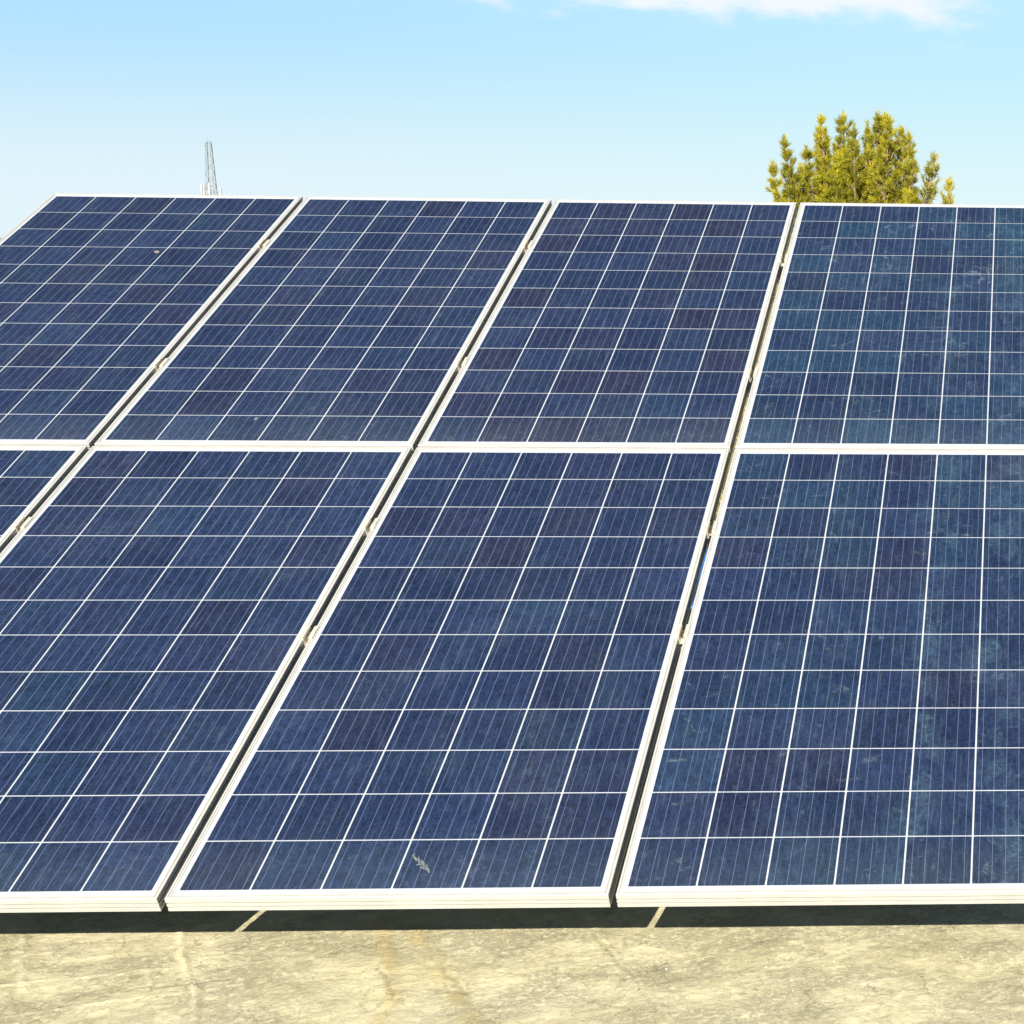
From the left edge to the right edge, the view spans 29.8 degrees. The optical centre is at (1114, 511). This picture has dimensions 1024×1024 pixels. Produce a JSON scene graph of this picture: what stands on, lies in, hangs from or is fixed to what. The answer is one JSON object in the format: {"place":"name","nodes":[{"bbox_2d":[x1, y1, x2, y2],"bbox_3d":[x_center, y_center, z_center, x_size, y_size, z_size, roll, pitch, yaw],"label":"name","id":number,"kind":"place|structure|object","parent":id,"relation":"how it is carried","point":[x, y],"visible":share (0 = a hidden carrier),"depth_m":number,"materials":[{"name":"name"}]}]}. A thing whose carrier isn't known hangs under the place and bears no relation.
{"place":"outdoors","nodes":[
{"label":"outdoors","id":0,"kind":"place"},
{"bbox_2d":[4,910,1013,1023],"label":"grit","id":1,"kind":"object","parent":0,"point":[498,982],"visible":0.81,"depth_m":4.11,"materials":[{"name":"gravel"}]},
{"bbox_2d":[0,238,1023,1023],"bbox_3d":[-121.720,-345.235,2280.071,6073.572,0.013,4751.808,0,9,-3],"label":"ground","id":2,"kind":"structure","parent":0,"point":[382,966],"depth_m":4.10,"materials":[{"name":"concrete"}]},
{"bbox_2d":[200,141,221,194],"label":"lattice mast","id":3,"kind":"object","parent":2,"relation":"on","point":[203,189],"visible":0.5,"depth_m":195.04,"materials":[{"name":"metal"}]},
{"bbox_2d":[674,627,685,668],"bbox_3d":[-2.250,-0.054,5.796,3.976,1.746,2.926,0,9,-3],"label":"mounting frame","id":4,"kind":"object","parent":2,"relation":"on","point":[678,655],"depth_m":4.82,"materials":[{"name":"metal"}]},
{"bbox_2d":[12,517,32,532],"bbox_3d":[-3.234,0.042,5.132,0.035,0.029,0.054,0,34,-4],"label":"panel clamp","id":5,"kind":"object","parent":4,"relation":"attached to","point":[20,523],"visible":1,"depth_m":5.12,"materials":[{"name":"metal"}]},
{"bbox_2d":[0,445,87,552],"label":"solar panel","id":6,"kind":"object","parent":4,"relation":"attached to","point":[32,478],"visible":0.92,"depth_m":5.34,"materials":[{"name":"glass"}]},
{"bbox_2d":[0,193,302,450],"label":"solar panel","id":7,"kind":"object","parent":4,"relation":"attached to","point":[104,306],"visible":0.98,"depth_m":6.38,"materials":[{"name":"glass"}]},
{"bbox_2d":[152,358,168,370],"bbox_3d":[-3.276,-0.504,5.951,0.035,0.029,0.054,0,34,-2],"label":"panel clamp","id":8,"kind":"object","parent":4,"relation":"attached to","point":[159,363],"visible":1,"depth_m":5.94,"materials":[{"name":"metal"}]},
{"bbox_2d":[0,446,412,912],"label":"solar panel","id":9,"kind":"object","parent":4,"relation":"attached to","point":[162,608],"visible":0.98,"depth_m":4.70,"materials":[{"name":"glass"}]},
{"bbox_2d":[256,240,270,249],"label":"panel clamp","id":10,"kind":"object","parent":4,"relation":"attached to","point":[261,244],"visible":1,"depth_m":6.74,"materials":[{"name":"metal"}]},
{"bbox_2d":[299,626,318,645],"bbox_3d":[-2.204,0.340,4.743,0.035,0.029,0.054,0,34,-2],"label":"panel clamp","id":11,"kind":"object","parent":4,"relation":"attached to","point":[307,634],"visible":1,"depth_m":4.73,"materials":[{"name":"metal"}]},
{"bbox_2d":[94,196,551,452],"bbox_3d":[-2.792,-0.741,6.355,0.992,0.040,1.956,0,34,-3],"label":"solar panel","id":12,"kind":"object","parent":4,"relation":"attached to","point":[342,322],"visible":0.97,"depth_m":6.19,"materials":[{"name":"glass"}]},
{"bbox_2d":[361,518,378,535],"bbox_3d":[-2.227,0.045,5.186,0.035,0.029,0.054,0,34,-3],"label":"panel clamp","id":13,"kind":"object","parent":4,"relation":"attached to","point":[368,525],"visible":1,"depth_m":5.18,"materials":[{"name":"metal"}]},
{"bbox_2d":[164,447,729,910],"bbox_3d":[-1.700,0.352,4.772,0.992,0.040,1.956,0,34,-3],"label":"solar panel","id":14,"kind":"object","parent":4,"relation":"attached to","point":[468,703],"visible":1,"depth_m":4.53,"materials":[{"name":"glass"}]},
{"bbox_2d":[412,854,429,872],"bbox_3d":[-1.618,0.820,4.038,0.076,0.027,0.019,8,11,40],"label":"bird dropping","id":15,"kind":"object","parent":14,"relation":"on","point":[423,864],"visible":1,"depth_m":4.04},
{"bbox_2d":[454,357,468,371],"bbox_3d":[-2.269,-0.513,6.023,0.035,0.029,0.054,0,34,-3],"label":"panel clamp","id":16,"kind":"object","parent":4,"relation":"attached to","point":[459,363],"visible":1,"depth_m":6.01,"materials":[{"name":"metal"}]},
{"bbox_2d":[521,240,533,252],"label":"panel clamp","id":17,"kind":"object","parent":4,"relation":"attached to","point":[525,245],"visible":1,"depth_m":6.81,"materials":[{"name":"metal"}]},
{"bbox_2d":[418,199,796,456],"bbox_3d":[-1.784,-0.738,6.409,0.992,0.040,1.956,0,34,-3],"label":"solar panel","id":18,"kind":"object","parent":4,"relation":"attached to","point":[636,324],"visible":1,"depth_m":6.24,"materials":[{"name":"glass"}]},
{"bbox_2d":[674,624,690,643],"bbox_3d":[-1.196,0.339,4.802,0.035,0.029,0.054,0,34,-2],"label":"panel clamp","id":19,"kind":"object","parent":4,"relation":"attached to","point":[680,633],"visible":1,"depth_m":4.79,"materials":[{"name":"metal"}]},
{"bbox_2d":[704,521,717,538],"bbox_3d":[-1.218,0.054,5.231,0.035,0.029,0.054,0,34,-3],"label":"panel clamp","id":20,"kind":"object","parent":4,"relation":"attached to","point":[709,529],"visible":1,"depth_m":5.22,"materials":[{"name":"metal"}]},
{"bbox_2d":[746,368,758,381],"bbox_3d":[-1.259,-0.477,6.027,0.035,0.029,0.054,0,34,-2],"label":"panel clamp","id":21,"kind":"object","parent":4,"relation":"attached to","point":[751,374],"visible":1,"depth_m":6.02,"materials":[{"name":"metal"}]},
{"bbox_2d":[778,254,788,265],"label":"panel clamp","id":22,"kind":"object","parent":4,"relation":"attached to","point":[781,258],"visible":1,"depth_m":6.79,"materials":[{"name":"metal"}]},
{"bbox_2d":[616,449,1023,906],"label":"solar panel","id":23,"kind":"object","parent":4,"relation":"attached to","point":[843,721],"visible":1,"depth_m":4.59,"materials":[{"name":"glass"}]},
{"bbox_2d":[690,547,707,609],"bbox_3d":[-1.205,0.191,5.030,0.012,0.134,0.275,0,9,-3],"label":"blue cable","id":24,"kind":"object","parent":23,"relation":"attached to","point":[700,575],"visible":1,"depth_m":5.06,"materials":[{"name":"blue plastic"}]},
{"bbox_2d":[705,535,710,552],"bbox_3d":[-1.215,0.098,5.179,0.014,0.043,0.080,0,9,-3],"label":"cable plug","id":25,"kind":"object","parent":23,"relation":"attached to","point":[707,543],"visible":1,"depth_m":5.17,"materials":[{"name":"black plastic"}]},
{"bbox_2d":[735,202,1023,449],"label":"solar panel","id":26,"kind":"object","parent":4,"relation":"attached to","point":[895,326],"visible":0.98,"depth_m":6.29,"materials":[{"name":"glass"}]},
{"bbox_2d":[747,378,752,396],"bbox_3d":[-1.256,-0.430,5.971,0.014,0.058,0.112,0,9,-3],"label":"cable plug","id":27,"kind":"object","parent":26,"relation":"attached to","point":[749,386],"visible":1,"depth_m":5.95,"materials":[{"name":"black plastic"}]},
{"bbox_2d":[777,266,782,283],"bbox_3d":[-1.293,-0.917,6.703,0.014,0.066,0.130,0,9,-3],"label":"cable plug","id":28,"kind":"object","parent":26,"relation":"attached to","point":[780,273],"visible":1,"depth_m":6.68,"materials":[{"name":"black plastic"}]},
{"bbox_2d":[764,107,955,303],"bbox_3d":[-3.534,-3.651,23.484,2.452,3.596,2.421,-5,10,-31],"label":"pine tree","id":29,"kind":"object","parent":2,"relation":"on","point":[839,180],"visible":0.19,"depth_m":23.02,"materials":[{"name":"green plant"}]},
{"bbox_2d":[0,0,1023,237],"label":"sky","id":30,"kind":"structure","parent":0,"point":[644,100],"materials":[{"name":"blue"}]},
{"bbox_2d":[713,353,759,523],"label":"dry grass","id":31,"kind":"structure","parent":0,"point":[732,455],"depth_m":14.06,"materials":[{"name":"beige plant"}]}
]}

